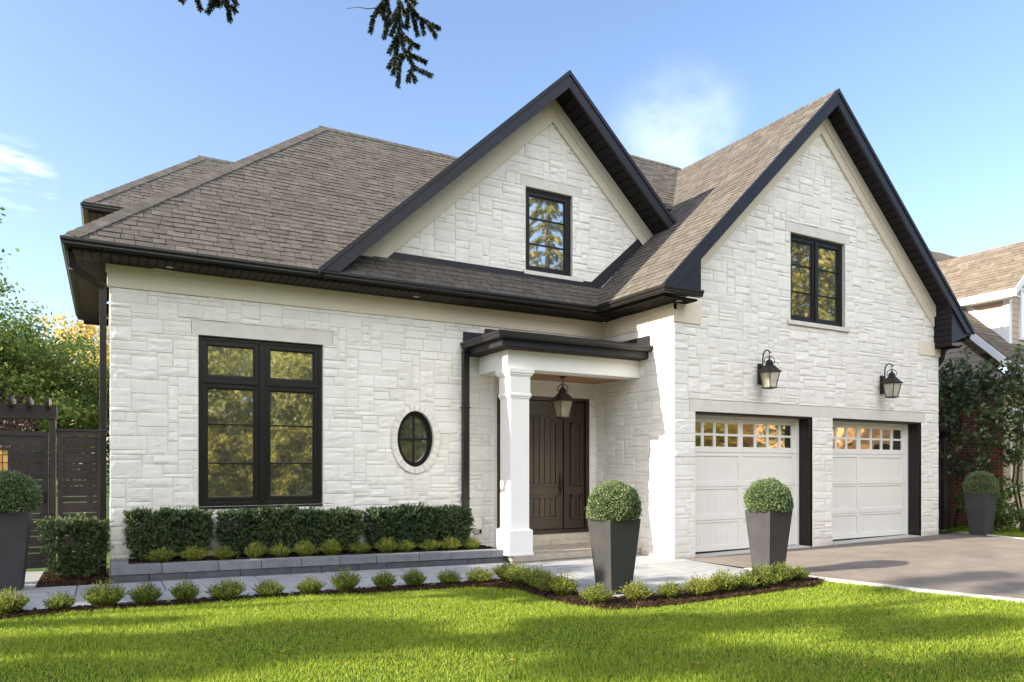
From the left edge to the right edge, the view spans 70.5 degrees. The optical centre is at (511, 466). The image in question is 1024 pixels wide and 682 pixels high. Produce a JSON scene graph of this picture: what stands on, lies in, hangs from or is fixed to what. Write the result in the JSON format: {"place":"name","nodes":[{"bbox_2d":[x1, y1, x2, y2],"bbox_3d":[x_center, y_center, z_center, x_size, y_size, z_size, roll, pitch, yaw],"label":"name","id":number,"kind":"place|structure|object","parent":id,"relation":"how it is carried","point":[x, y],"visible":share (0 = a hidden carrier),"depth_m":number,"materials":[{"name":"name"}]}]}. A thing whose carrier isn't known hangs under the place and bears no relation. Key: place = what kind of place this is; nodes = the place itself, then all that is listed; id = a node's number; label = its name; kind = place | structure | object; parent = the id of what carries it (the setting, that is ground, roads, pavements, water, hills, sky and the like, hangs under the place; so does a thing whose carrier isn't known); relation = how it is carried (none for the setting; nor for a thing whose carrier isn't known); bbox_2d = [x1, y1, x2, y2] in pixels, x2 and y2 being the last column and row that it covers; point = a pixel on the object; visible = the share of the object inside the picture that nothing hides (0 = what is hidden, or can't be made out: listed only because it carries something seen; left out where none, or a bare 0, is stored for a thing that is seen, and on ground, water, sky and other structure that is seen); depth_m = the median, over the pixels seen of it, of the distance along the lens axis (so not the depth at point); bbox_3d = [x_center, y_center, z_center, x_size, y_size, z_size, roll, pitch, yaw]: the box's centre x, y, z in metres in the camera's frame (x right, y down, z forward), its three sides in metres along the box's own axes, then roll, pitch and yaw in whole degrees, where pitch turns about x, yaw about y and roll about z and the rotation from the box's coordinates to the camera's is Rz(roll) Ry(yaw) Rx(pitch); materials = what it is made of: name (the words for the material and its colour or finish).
{"place":"outdoors","nodes":[
{"label":"outdoors","id":0,"kind":"place"},
{"bbox_2d":[0,469,1023,681],"bbox_3d":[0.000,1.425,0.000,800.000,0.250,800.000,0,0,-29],"label":"ground","id":1,"kind":"structure","parent":0,"point":[947,531],"depth_m":6.05,"materials":[{"name":"green plant"}]},
{"bbox_2d":[0,207,24,324],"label":"garden tree","id":2,"kind":"object","parent":1,"relation":"on","point":[2,289],"visible":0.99,"depth_m":14.85,"materials":[{"name":"green plant"}]},
{"bbox_2d":[0,384,40,452],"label":"garden tree","id":3,"kind":"object","parent":1,"relation":"on","point":[7,424],"visible":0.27,"depth_m":13.49,"materials":[{"name":"green plant"}]},
{"bbox_2d":[0,396,56,570],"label":"gate arbor","id":4,"kind":"object","parent":1,"relation":"on","point":[12,409],"visible":0.84,"depth_m":9.77,"materials":[{"name":"brown wood"}]},
{"bbox_2d":[0,431,48,568],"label":"garden gate","id":5,"kind":"structure","parent":4,"relation":"attached to","point":[35,465],"depth_m":9.76,"materials":[{"name":"brown wood"}]},
{"bbox_2d":[0,272,99,430],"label":"garden tree","id":6,"kind":"object","parent":1,"relation":"on","point":[6,323],"visible":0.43,"depth_m":16.73,"materials":[{"name":"green plant"}]},
{"bbox_2d":[0,315,109,519],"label":"garden tree","id":7,"kind":"object","parent":1,"relation":"on","point":[81,408],"visible":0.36,"depth_m":16.70,"materials":[{"name":"green plant"}]},
{"bbox_2d":[14,305,109,496],"bbox_3d":[-13.774,-1.973,23.724,5.642,6.746,5.142,0,0,15],"label":"garden tree","id":8,"kind":"object","parent":1,"relation":"on","point":[90,331],"visible":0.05,"depth_m":23.02,"materials":[{"name":"yellow plant"}]},
{"bbox_2d":[56,429,99,564],"bbox_3d":[-5.986,0.438,10.029,0.555,1.895,0.100,0,0,-29],"label":"slatted fence","id":9,"kind":"object","parent":1,"relation":"on","point":[74,446],"visible":0.59,"depth_m":10.01,"materials":[{"name":"brown wood"}]},
{"bbox_2d":[110,545,507,583],"bbox_3d":[-2.661,1.380,10.456,5.485,0.341,0.844,0,0,-29],"label":"raised bed","id":10,"kind":"object","parent":1,"relation":"on","point":[126,570],"visible":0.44,"depth_m":9.85,"materials":[{"name":"stone"}]},
{"bbox_2d":[122,506,178,560],"bbox_3d":[-4.758,0.881,9.520,0.670,0.730,0.528,0,0,-29],"label":"yew bush","id":11,"kind":"object","parent":10,"relation":"on","point":[134,519],"visible":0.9,"depth_m":9.37,"materials":[{"name":"green plant"}]},
{"bbox_2d":[143,547,177,562],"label":"boxwood shrub","id":12,"kind":"object","parent":10,"relation":"on","point":[161,556],"visible":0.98,"depth_m":9.23,"materials":[{"name":"green plant"}]},
{"bbox_2d":[164,504,217,558],"bbox_3d":[-4.334,0.884,9.744,0.668,0.743,0.576,0,0,-29],"label":"yew bush","id":13,"kind":"object","parent":10,"relation":"on","point":[204,524],"visible":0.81,"depth_m":9.62,"materials":[{"name":"green plant"}]},
{"bbox_2d":[177,545,208,560],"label":"boxwood shrub","id":14,"kind":"object","parent":10,"relation":"on","point":[195,554],"visible":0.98,"depth_m":9.44,"materials":[{"name":"green plant"}]},
{"bbox_2d":[209,545,236,559],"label":"boxwood shrub","id":15,"kind":"object","parent":10,"relation":"on","point":[225,554],"visible":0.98,"depth_m":9.60,"materials":[{"name":"green plant"}]},
{"bbox_2d":[214,506,266,556],"bbox_3d":[-3.774,0.908,10.061,0.695,0.718,0.533,0,0,-29],"label":"yew bush","id":16,"kind":"object","parent":10,"relation":"on","point":[239,515],"visible":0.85,"depth_m":9.91,"materials":[{"name":"green plant"}]},
{"bbox_2d":[244,541,266,558],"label":"boxwood shrub","id":17,"kind":"object","parent":10,"relation":"on","point":[252,552],"visible":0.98,"depth_m":9.79,"materials":[{"name":"green plant"}]},
{"bbox_2d":[250,503,302,555],"bbox_3d":[-3.380,0.901,10.293,0.716,0.748,0.608,0,0,-29],"label":"yew bush","id":18,"kind":"object","parent":10,"relation":"on","point":[274,516],"visible":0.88,"depth_m":10.14,"materials":[{"name":"green plant"}]},
{"bbox_2d":[268,543,292,557],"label":"boxwood shrub","id":19,"kind":"object","parent":10,"relation":"on","point":[277,552],"visible":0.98,"depth_m":9.95,"materials":[{"name":"green plant"}]},
{"bbox_2d":[290,539,318,556],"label":"boxwood shrub","id":20,"kind":"object","parent":10,"relation":"on","point":[302,549],"visible":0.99,"depth_m":10.12,"materials":[{"name":"green plant"}]},
{"bbox_2d":[283,505,335,553],"bbox_3d":[-2.956,0.920,10.516,0.681,0.730,0.536,0,0,-38],"label":"yew bush","id":21,"kind":"object","parent":10,"relation":"on","point":[309,515],"visible":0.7,"depth_m":10.39,"materials":[{"name":"green plant"}]},
{"bbox_2d":[317,538,343,555],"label":"boxwood shrub","id":22,"kind":"object","parent":10,"relation":"on","point":[332,548],"visible":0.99,"depth_m":10.30,"materials":[{"name":"green plant"}]},
{"bbox_2d":[318,506,367,553],"bbox_3d":[-2.552,0.938,10.745,0.732,0.710,0.591,0,0,-29],"label":"yew bush","id":23,"kind":"object","parent":10,"relation":"on","point":[346,516],"visible":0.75,"depth_m":10.60,"materials":[{"name":"green plant"}]},
{"bbox_2d":[346,541,372,553],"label":"boxwood shrub","id":24,"kind":"object","parent":10,"relation":"on","point":[360,548],"visible":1,"depth_m":10.52,"materials":[{"name":"green plant"}]},
{"bbox_2d":[362,505,408,549],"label":"yew bush","id":25,"kind":"object","parent":10,"relation":"on","point":[385,516],"visible":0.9,"depth_m":10.96,"materials":[{"name":"green plant"}]},
{"bbox_2d":[373,536,397,552],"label":"boxwood shrub","id":26,"kind":"object","parent":10,"relation":"on","point":[387,546],"visible":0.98,"depth_m":10.67,"materials":[{"name":"green plant"}]},
{"bbox_2d":[396,540,415,551],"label":"boxwood shrub","id":27,"kind":"object","parent":10,"relation":"on","point":[405,546],"visible":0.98,"depth_m":10.86,"materials":[{"name":"green plant"}]},
{"bbox_2d":[395,501,440,549],"bbox_3d":[-1.472,0.931,11.346,0.679,0.772,0.580,0,0,-29],"label":"yew bush","id":28,"kind":"object","parent":10,"relation":"on","point":[427,522],"visible":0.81,"depth_m":11.21,"materials":[{"name":"green plant"}]},
{"bbox_2d":[417,538,441,550],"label":"boxwood shrub","id":29,"kind":"object","parent":10,"relation":"on","point":[430,545],"visible":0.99,"depth_m":11.04,"materials":[{"name":"green plant"}]},
{"bbox_2d":[437,536,461,550],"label":"boxwood shrub","id":30,"kind":"object","parent":10,"relation":"on","point":[451,544],"visible":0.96,"depth_m":11.21,"materials":[{"name":"green plant"}]},
{"bbox_2d":[431,504,475,546],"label":"yew bush","id":31,"kind":"object","parent":10,"relation":"on","point":[453,524],"visible":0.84,"depth_m":11.49,"materials":[{"name":"green plant"}]},
{"bbox_2d":[460,536,481,548],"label":"boxwood shrub","id":32,"kind":"object","parent":10,"relation":"on","point":[471,543],"visible":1,"depth_m":11.41,"materials":[{"name":"green plant"}]},
{"bbox_2d":[178,0,440,88],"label":"overhanging spruce","id":33,"kind":"object","parent":1,"relation":"on","point":[400,37],"visible":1,"depth_m":4.44,"materials":[{"name":"green plant"}]},
{"bbox_2d":[0,554,751,609],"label":"walkway","id":34,"kind":"structure","parent":1,"relation":"on","point":[651,571],"depth_m":9.64,"materials":[{"name":"grey concrete"}]},
{"bbox_2d":[0,510,32,591],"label":"planter pot","id":35,"kind":"object","parent":34,"relation":"on","point":[15,528],"visible":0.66,"depth_m":8.09,"materials":[{"name":"concrete"}]},
{"bbox_2d":[0,468,42,512],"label":"topiary ball","id":36,"kind":"object","parent":35,"relation":"in","point":[19,492],"visible":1,"depth_m":8.09,"materials":[{"name":"green plant"}]},
{"bbox_2d":[745,510,791,570],"bbox_3d":[3.645,1.073,10.293,0.459,0.895,0.459,0,0,-29],"label":"planter pot","id":37,"kind":"object","parent":34,"relation":"on","point":[768,534],"visible":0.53,"depth_m":10.15,"materials":[{"name":"concrete"}]},
{"bbox_2d":[743,477,793,511],"bbox_3d":[3.653,0.391,10.306,0.723,0.498,0.724,0,0,40],"label":"topiary ball","id":38,"kind":"object","parent":37,"relation":"in","point":[769,494],"visible":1,"depth_m":10.08,"materials":[{"name":"green plant"}]},
{"bbox_2d":[0,568,824,617],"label":"mulch bed","id":39,"kind":"object","parent":1,"relation":"on","point":[621,602],"visible":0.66,"depth_m":8.49,"materials":[{"name":"soil"}]},
{"bbox_2d":[0,586,31,614],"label":"boxwood shrub","id":40,"kind":"object","parent":39,"relation":"on","point":[8,604],"visible":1,"depth_m":6.91,"materials":[{"name":"green plant"}]},
{"bbox_2d":[43,591,77,610],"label":"boxwood shrub","id":41,"kind":"object","parent":39,"relation":"on","point":[58,601],"visible":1,"depth_m":7.13,"materials":[{"name":"green plant"}]},
{"bbox_2d":[34,512,113,578],"bbox_3d":[-5.581,1.004,9.228,0.719,0.846,0.812,0,0,44],"label":"yew bush","id":42,"kind":"object","parent":39,"relation":"on","point":[94,532],"visible":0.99,"depth_m":9.10,"materials":[{"name":"green plant"}]},
{"bbox_2d":[80,577,129,607],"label":"boxwood shrub","id":43,"kind":"object","parent":39,"relation":"on","point":[105,598],"visible":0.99,"depth_m":7.31,"materials":[{"name":"green plant"}]},
{"bbox_2d":[128,579,165,604],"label":"boxwood shrub","id":44,"kind":"object","parent":39,"relation":"on","point":[143,594],"visible":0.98,"depth_m":7.49,"materials":[{"name":"green plant"}]},
{"bbox_2d":[167,578,202,601],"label":"boxwood shrub","id":45,"kind":"object","parent":39,"relation":"on","point":[184,592],"visible":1,"depth_m":7.69,"materials":[{"name":"green plant"}]},
{"bbox_2d":[204,576,245,598],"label":"boxwood shrub","id":46,"kind":"object","parent":39,"relation":"on","point":[231,590],"visible":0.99,"depth_m":7.87,"materials":[{"name":"green plant"}]},
{"bbox_2d":[250,578,286,596],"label":"boxwood shrub","id":47,"kind":"object","parent":39,"relation":"on","point":[267,589],"visible":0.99,"depth_m":8.07,"materials":[{"name":"green plant"}]},
{"bbox_2d":[296,576,326,593],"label":"boxwood shrub","id":48,"kind":"object","parent":39,"relation":"on","point":[308,585],"visible":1,"depth_m":8.30,"materials":[{"name":"green plant"}]},
{"bbox_2d":[329,567,362,591],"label":"boxwood shrub","id":49,"kind":"object","parent":39,"relation":"on","point":[346,581],"visible":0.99,"depth_m":8.48,"materials":[{"name":"green plant"}]},
{"bbox_2d":[371,568,395,587],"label":"boxwood shrub","id":50,"kind":"object","parent":39,"relation":"on","point":[384,581],"visible":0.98,"depth_m":8.74,"materials":[{"name":"green plant"}]},
{"bbox_2d":[400,567,426,585],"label":"boxwood shrub","id":51,"kind":"object","parent":39,"relation":"on","point":[411,578],"visible":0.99,"depth_m":8.94,"materials":[{"name":"green plant"}]},
{"bbox_2d":[435,567,462,584],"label":"boxwood shrub","id":52,"kind":"object","parent":39,"relation":"on","point":[450,577],"visible":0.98,"depth_m":9.14,"materials":[{"name":"green plant"}]},
{"bbox_2d":[465,567,493,582],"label":"boxwood shrub","id":53,"kind":"object","parent":39,"relation":"on","point":[477,575],"visible":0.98,"depth_m":9.35,"materials":[{"name":"green plant"}]},
{"bbox_2d":[491,561,517,579],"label":"boxwood shrub","id":54,"kind":"object","parent":39,"relation":"on","point":[499,573],"visible":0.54,"depth_m":9.55,"materials":[{"name":"green plant"}]},
{"bbox_2d":[504,561,533,584],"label":"boxwood shrub","id":55,"kind":"object","parent":39,"relation":"on","point":[512,575],"visible":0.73,"depth_m":9.28,"materials":[{"name":"green plant"}]},
{"bbox_2d":[519,565,551,588],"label":"boxwood shrub","id":56,"kind":"object","parent":39,"relation":"on","point":[536,575],"visible":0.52,"depth_m":8.94,"materials":[{"name":"green plant"}]},
{"bbox_2d":[530,572,559,592],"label":"boxwood shrub","id":57,"kind":"object","parent":39,"relation":"on","point":[543,585],"visible":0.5,"depth_m":8.69,"materials":[{"name":"green plant"}]},
{"bbox_2d":[548,570,579,595],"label":"boxwood shrub","id":58,"kind":"object","parent":39,"relation":"on","point":[562,585],"visible":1,"depth_m":8.40,"materials":[{"name":"green plant"}]},
{"bbox_2d":[578,581,616,603],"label":"boxwood shrub","id":59,"kind":"object","parent":39,"relation":"on","point":[596,595],"visible":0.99,"depth_m":7.93,"materials":[{"name":"green plant"}]},
{"bbox_2d":[587,518,640,594],"bbox_3d":[1.229,1.073,8.734,0.459,0.895,0.459,0,0,-29],"label":"planter pot","id":60,"kind":"object","parent":39,"relation":"on","point":[614,543],"visible":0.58,"depth_m":8.58,"materials":[{"name":"concrete"}]},
{"bbox_2d":[585,479,643,520],"bbox_3d":[1.239,0.391,8.723,0.723,0.498,0.724,0,0,-29],"label":"topiary ball","id":61,"kind":"object","parent":60,"relation":"in","point":[613,499],"visible":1,"depth_m":8.53,"materials":[{"name":"green plant"}]},
{"bbox_2d":[619,579,654,600],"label":"boxwood shrub","id":62,"kind":"object","parent":39,"relation":"on","point":[639,593],"visible":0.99,"depth_m":8.20,"materials":[{"name":"green plant"}]},
{"bbox_2d":[656,578,684,598],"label":"boxwood shrub","id":63,"kind":"object","parent":39,"relation":"on","point":[670,590],"visible":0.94,"depth_m":8.33,"materials":[{"name":"green plant"}]},
{"bbox_2d":[679,572,718,596],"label":"boxwood shrub","id":64,"kind":"object","parent":39,"relation":"on","point":[698,587],"visible":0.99,"depth_m":8.51,"materials":[{"name":"green plant"}]},
{"bbox_2d":[702,569,741,591],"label":"boxwood shrub","id":65,"kind":"object","parent":39,"relation":"on","point":[727,582],"visible":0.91,"depth_m":8.76,"materials":[{"name":"green plant"}]},
{"bbox_2d":[733,570,760,588],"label":"boxwood shrub","id":66,"kind":"object","parent":39,"relation":"on","point":[748,583],"visible":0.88,"depth_m":8.95,"materials":[{"name":"green plant"}]},
{"bbox_2d":[744,561,785,587],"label":"boxwood shrub","id":67,"kind":"object","parent":39,"relation":"on","point":[762,574],"visible":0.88,"depth_m":9.12,"materials":[{"name":"green plant"}]},
{"bbox_2d":[768,560,798,582],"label":"boxwood shrub","id":68,"kind":"object","parent":39,"relation":"on","point":[781,569],"visible":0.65,"depth_m":9.46,"materials":[{"name":"green plant"}]},
{"bbox_2d":[790,563,810,579],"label":"boxwood shrub","id":69,"kind":"object","parent":39,"relation":"on","point":[802,574],"visible":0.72,"depth_m":9.61,"materials":[{"name":"green plant"}]},
{"bbox_2d":[60,70,974,574],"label":"stone house","id":70,"kind":"structure","parent":1,"relation":"on","point":[324,318],"depth_m":12.21,"materials":[{"name":"white stone"}]},
{"bbox_2d":[191,320,332,508],"bbox_3d":[-3.597,-0.713,10.521,1.957,2.616,0.175,0,0,-29],"label":"window","id":71,"kind":"structure","parent":70,"relation":"in","point":[260,402],"depth_m":10.47,"materials":[{"name":"clear glass"}]},
{"bbox_2d":[390,404,439,473],"bbox_3d":[-1.574,-0.435,11.634,0.844,1.112,0.180,0,0,-29],"label":"round window","id":72,"kind":"structure","parent":70,"relation":"in","point":[415,434],"depth_m":11.64,"materials":[{"name":"clear glass"}]},
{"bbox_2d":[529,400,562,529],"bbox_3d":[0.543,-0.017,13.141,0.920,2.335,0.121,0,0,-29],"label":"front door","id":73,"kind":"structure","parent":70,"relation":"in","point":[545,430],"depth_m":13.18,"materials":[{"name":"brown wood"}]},
{"bbox_2d":[521,175,582,281],"bbox_3d":[0.688,-4.191,12.904,1.282,1.711,0.205,0,0,-29],"label":"window","id":74,"kind":"structure","parent":70,"relation":"in","point":[547,214],"depth_m":12.91,"materials":[{"name":"clear glass"}]},
{"bbox_2d":[550,376,574,418],"bbox_3d":[0.869,-1.176,12.406,0.319,0.723,0.319,0,0,-29],"label":"hanging lantern","id":75,"kind":"object","parent":70,"relation":"hanging from","point":[562,395],"visible":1,"depth_m":12.36,"materials":[{"name":"brown metal"}]},
{"bbox_2d":[695,415,798,553],"bbox_3d":[4.140,0.312,12.972,2.818,2.375,0.110,0,0,-29],"label":"garage door","id":76,"kind":"structure","parent":70,"relation":"in","point":[731,453],"depth_m":12.86,"materials":[{"name":"white paint"}]},
{"bbox_2d":[757,349,781,388],"bbox_3d":[4.444,-1.685,12.571,0.304,0.694,0.368,0,0,-29],"label":"wall lantern","id":77,"kind":"object","parent":70,"relation":"attached to","point":[769,367],"depth_m":12.53,"materials":[{"name":"brown metal"}]},
{"bbox_2d":[785,221,850,332],"bbox_3d":[5.698,-3.506,13.566,1.792,1.861,0.205,0,0,-29],"label":"window","id":78,"kind":"structure","parent":70,"relation":"in","point":[816,265],"depth_m":13.56,"materials":[{"name":"clear glass"}]},
{"bbox_2d":[833,421,907,540],"bbox_3d":[7.135,0.294,14.649,2.733,2.339,0.110,0,0,-29],"label":"garage door","id":79,"kind":"structure","parent":70,"relation":"in","point":[870,460],"depth_m":14.72,"materials":[{"name":"white paint"}]},
{"bbox_2d":[880,363,903,397],"bbox_3d":[7.445,-1.685,14.252,0.304,0.694,0.368,0,0,-29],"label":"wall lantern","id":80,"kind":"object","parent":70,"relation":"attached to","point":[892,378],"depth_m":14.22,"materials":[{"name":"brown metal"}]},
{"bbox_2d":[743,532,1023,602],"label":"kerb","id":81,"kind":"structure","parent":1,"relation":"on","point":[918,589],"depth_m":8.94,"materials":[{"name":"concrete"}]},
{"bbox_2d":[939,429,953,530],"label":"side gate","id":82,"kind":"structure","parent":1,"relation":"on","point":[943,488],"depth_m":16.38,"materials":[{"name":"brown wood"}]},
{"bbox_2d":[930,241,1023,528],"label":"neighbour house","id":83,"kind":"structure","parent":1,"relation":"on","point":[987,287],"depth_m":17.47,"materials":[{"name":"beige brick"}]},
{"bbox_2d":[1009,408,1023,489],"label":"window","id":84,"kind":"structure","parent":83,"relation":"in","point":[1021,473],"depth_m":16.85,"materials":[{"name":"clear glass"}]},
{"bbox_2d":[964,492,997,535],"bbox_3d":[9.894,1.005,15.283,0.459,0.895,0.459,0,0,-29],"label":"planter pot","id":85,"kind":"object","parent":1,"relation":"on","point":[980,509],"visible":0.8,"depth_m":15.15,"materials":[{"name":"concrete"}]},
{"bbox_2d":[960,470,999,493],"bbox_3d":[9.881,0.323,15.290,0.724,0.498,0.723,0,0,38],"label":"topiary ball","id":86,"kind":"object","parent":85,"relation":"in","point":[980,481],"visible":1,"depth_m":15.09,"materials":[{"name":"green plant"}]},
{"bbox_2d":[939,345,1023,528],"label":"lilac tree","id":87,"kind":"object","parent":1,"relation":"on","point":[987,385],"visible":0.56,"depth_m":16.28,"materials":[{"name":"green plant"}]},
{"bbox_2d":[951,475,1023,530],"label":"shrub","id":88,"kind":"object","parent":1,"relation":"on","point":[1009,517],"visible":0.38,"depth_m":15.95,"materials":[{"name":"green plant"}]},
{"bbox_2d":[968,343,1023,531],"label":"lilac tree","id":89,"kind":"object","parent":1,"relation":"on","point":[1015,392],"visible":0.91,"depth_m":15.80,"materials":[{"name":"green plant"}]},
{"bbox_2d":[0,0,1023,466],"label":"sky","id":90,"kind":"structure","parent":0,"point":[97,96],"materials":[{"name":"blue"}]},
{"bbox_2d":[687,533,1023,598],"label":"driveway","id":91,"kind":"structure","parent":0,"point":[974,564],"depth_m":11.32,"materials":[{"name":"concrete"}]}
]}

